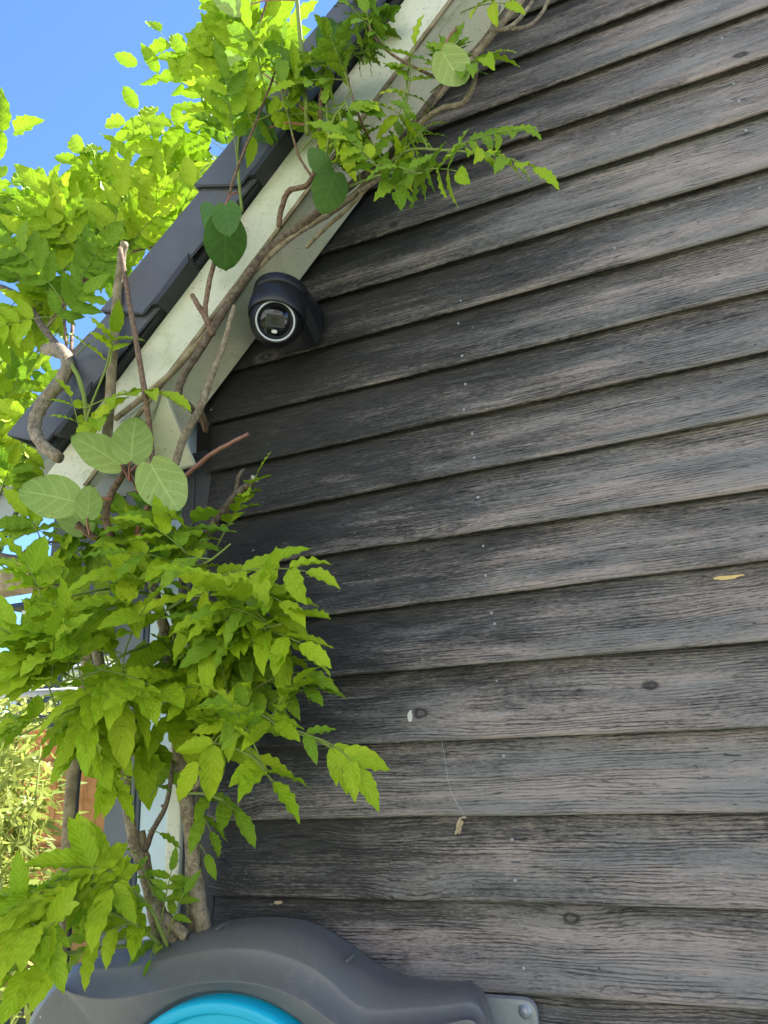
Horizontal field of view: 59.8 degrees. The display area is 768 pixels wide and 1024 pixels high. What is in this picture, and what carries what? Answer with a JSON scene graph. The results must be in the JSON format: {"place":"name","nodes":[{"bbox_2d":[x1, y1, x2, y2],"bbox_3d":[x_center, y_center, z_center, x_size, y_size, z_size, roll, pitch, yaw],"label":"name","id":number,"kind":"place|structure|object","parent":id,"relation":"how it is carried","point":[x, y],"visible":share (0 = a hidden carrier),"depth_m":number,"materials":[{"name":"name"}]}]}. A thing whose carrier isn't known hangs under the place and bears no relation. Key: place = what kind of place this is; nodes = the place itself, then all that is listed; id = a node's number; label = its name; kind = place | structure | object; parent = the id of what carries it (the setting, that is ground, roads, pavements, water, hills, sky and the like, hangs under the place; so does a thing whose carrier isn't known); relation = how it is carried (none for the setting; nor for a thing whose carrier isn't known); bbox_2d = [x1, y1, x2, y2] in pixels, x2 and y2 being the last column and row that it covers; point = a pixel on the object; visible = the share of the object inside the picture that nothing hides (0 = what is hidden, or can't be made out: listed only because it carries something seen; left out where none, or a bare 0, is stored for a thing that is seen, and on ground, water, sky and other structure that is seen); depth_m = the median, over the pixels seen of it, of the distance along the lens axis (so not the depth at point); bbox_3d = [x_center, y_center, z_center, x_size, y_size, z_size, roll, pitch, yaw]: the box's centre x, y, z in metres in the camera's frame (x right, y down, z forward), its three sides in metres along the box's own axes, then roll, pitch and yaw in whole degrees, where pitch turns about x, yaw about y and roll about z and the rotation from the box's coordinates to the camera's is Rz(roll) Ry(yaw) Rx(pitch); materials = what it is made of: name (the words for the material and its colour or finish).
{"place":"outdoors","nodes":[
{"label":"outdoors","id":0,"kind":"place"},
{"bbox_2d":[4,1004,32,1023],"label":"ground","id":1,"kind":"structure","parent":0,"point":[21,1021],"depth_m":3.98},
{"bbox_2d":[0,697,90,1023],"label":"bamboo","id":2,"kind":"object","parent":1,"relation":"on","point":[12,801],"visible":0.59,"depth_m":3.28,"materials":[{"name":"green plant"}]},
{"bbox_2d":[1,730,103,984],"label":"garden fence","id":3,"kind":"object","parent":1,"relation":"on","point":[87,797],"depth_m":4.58,"materials":[{"name":"brown wood"}]},
{"bbox_2d":[0,656,114,728],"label":"garden shrub","id":4,"kind":"object","parent":1,"relation":"on","point":[48,707],"visible":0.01,"depth_m":6.44,"materials":[{"name":"green plant"}]},
{"bbox_2d":[7,0,767,1023],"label":"timber building","id":5,"kind":"structure","parent":1,"relation":"on","point":[507,428],"depth_m":1.33,"materials":[{"name":"black wood"}]},
{"bbox_2d":[0,569,42,597],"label":"pergola beam","id":6,"kind":"structure","parent":5,"relation":"attached to","point":[4,576],"depth_m":1.50,"materials":[{"name":"beige wood"}]},
{"bbox_2d":[0,345,120,601],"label":"wisteria","id":7,"kind":"object","parent":5,"relation":"attached to","point":[18,398],"visible":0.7,"depth_m":1.65,"materials":[{"name":"green plant"}]},
{"bbox_2d":[0,424,196,954],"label":"glazed porch","id":8,"kind":"object","parent":5,"relation":"attached to","point":[114,831],"visible":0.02,"depth_m":1.51,"materials":[{"name":"white paint"}]},
{"bbox_2d":[59,608,93,962],"bbox_3d":[-0.690,0.634,1.501,0.060,0.873,0.033,-10,-19,19],"label":"wisteria stem","id":9,"kind":"object","parent":8,"relation":"attached to","point":[72,793],"visible":0.19,"depth_m":1.49,"materials":[{"name":"brown plant"}]},
{"bbox_2d":[48,241,191,462],"bbox_3d":[-0.576,-0.344,1.476,0.428,0.716,0.143,-10,-19,19],"label":"wisteria","id":10,"kind":"object","parent":5,"relation":"attached to","point":[100,417],"visible":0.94,"depth_m":1.49,"materials":[{"name":"green plant"}]},
{"bbox_2d":[0,0,333,462],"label":"wisteria","id":11,"kind":"object","parent":5,"relation":"attached to","point":[81,219],"visible":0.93,"depth_m":1.93,"materials":[{"name":"green plant"}]},
{"bbox_2d":[0,452,390,942],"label":"wisteria","id":12,"kind":"object","parent":5,"relation":"attached to","point":[213,678],"visible":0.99,"depth_m":1.16,"materials":[{"name":"green plant"}]},
{"bbox_2d":[0,813,201,1023],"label":"wisteria","id":13,"kind":"object","parent":12,"relation":"attached to","point":[91,896],"visible":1,"depth_m":1.09,"materials":[{"name":"green plant"}]},
{"bbox_2d":[17,416,248,557],"bbox_3d":[-0.482,-0.018,1.350,0.470,0.263,0.259,-4,-18,1],"label":"kiwi vine","id":14,"kind":"object","parent":12,"relation":"attached to","point":[68,505],"visible":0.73,"depth_m":1.31,"materials":[{"name":"green plant"}]},
{"bbox_2d":[29,917,538,1023],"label":"hose reel","id":15,"kind":"object","parent":5,"relation":"attached to","point":[269,970],"visible":0.87,"depth_m":1.08,"materials":[{"name":"grey plastic"}]},
{"bbox_2d":[248,272,322,352],"bbox_3d":[-0.242,-0.471,1.548,0.158,0.225,0.184,-10,-19,19],"label":"security camera","id":16,"kind":"object","parent":5,"relation":"attached to","point":[285,312],"visible":1,"depth_m":1.48,"materials":[{"name":"black paint"}]},
{"bbox_2d":[200,0,469,270],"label":"kiwi vine","id":17,"kind":"object","parent":5,"relation":"attached to","point":[225,239],"visible":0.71,"depth_m":1.44,"materials":[{"name":"green plant"}]},
{"bbox_2d":[114,0,559,465],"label":"wisteria","id":18,"kind":"object","parent":5,"relation":"attached to","point":[354,148],"visible":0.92,"depth_m":1.42,"materials":[{"name":"green plant"}]},
{"bbox_2d":[407,710,412,721],"bbox_3d":[0.050,0.392,1.283,0.010,0.023,0.005,-10,-19,19],"label":"bird dropping","id":19,"kind":"object","parent":5,"relation":"attached to","point":[409,715],"visible":1,"depth_m":1.28,"materials":[{"name":"white"}]},
{"bbox_2d":[442,745,465,834],"bbox_3d":[0.125,0.495,1.202,0.036,0.158,0.016,-10,-19,19],"label":"dry leaf","id":20,"kind":"object","parent":5,"relation":"hanging from","point":[459,824],"visible":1,"depth_m":1.18,"materials":[{"name":"plant"}]},
{"bbox_2d":[713,574,743,579],"bbox_3d":[0.597,0.113,1.156,0.053,0.008,0.005,-10,-19,19],"label":"wood splinter","id":21,"kind":"object","parent":5,"relation":"attached to","point":[726,577],"visible":1,"depth_m":1.15,"materials":[{"name":"yellow wood"}]},
{"bbox_2d":[0,662,111,698],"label":"trellis rail","id":22,"kind":"object","parent":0,"point":[40,692],"visible":0.26,"depth_m":2.75,"materials":[{"name":"white painted metal"}]},
{"bbox_2d":[11,602,111,729],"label":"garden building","id":23,"kind":"structure","parent":0,"point":[18,607],"depth_m":11.89,"materials":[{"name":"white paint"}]},
{"bbox_2d":[0,0,337,711],"label":"sky","id":24,"kind":"structure","parent":0,"point":[59,66],"materials":[{"name":"blue"}]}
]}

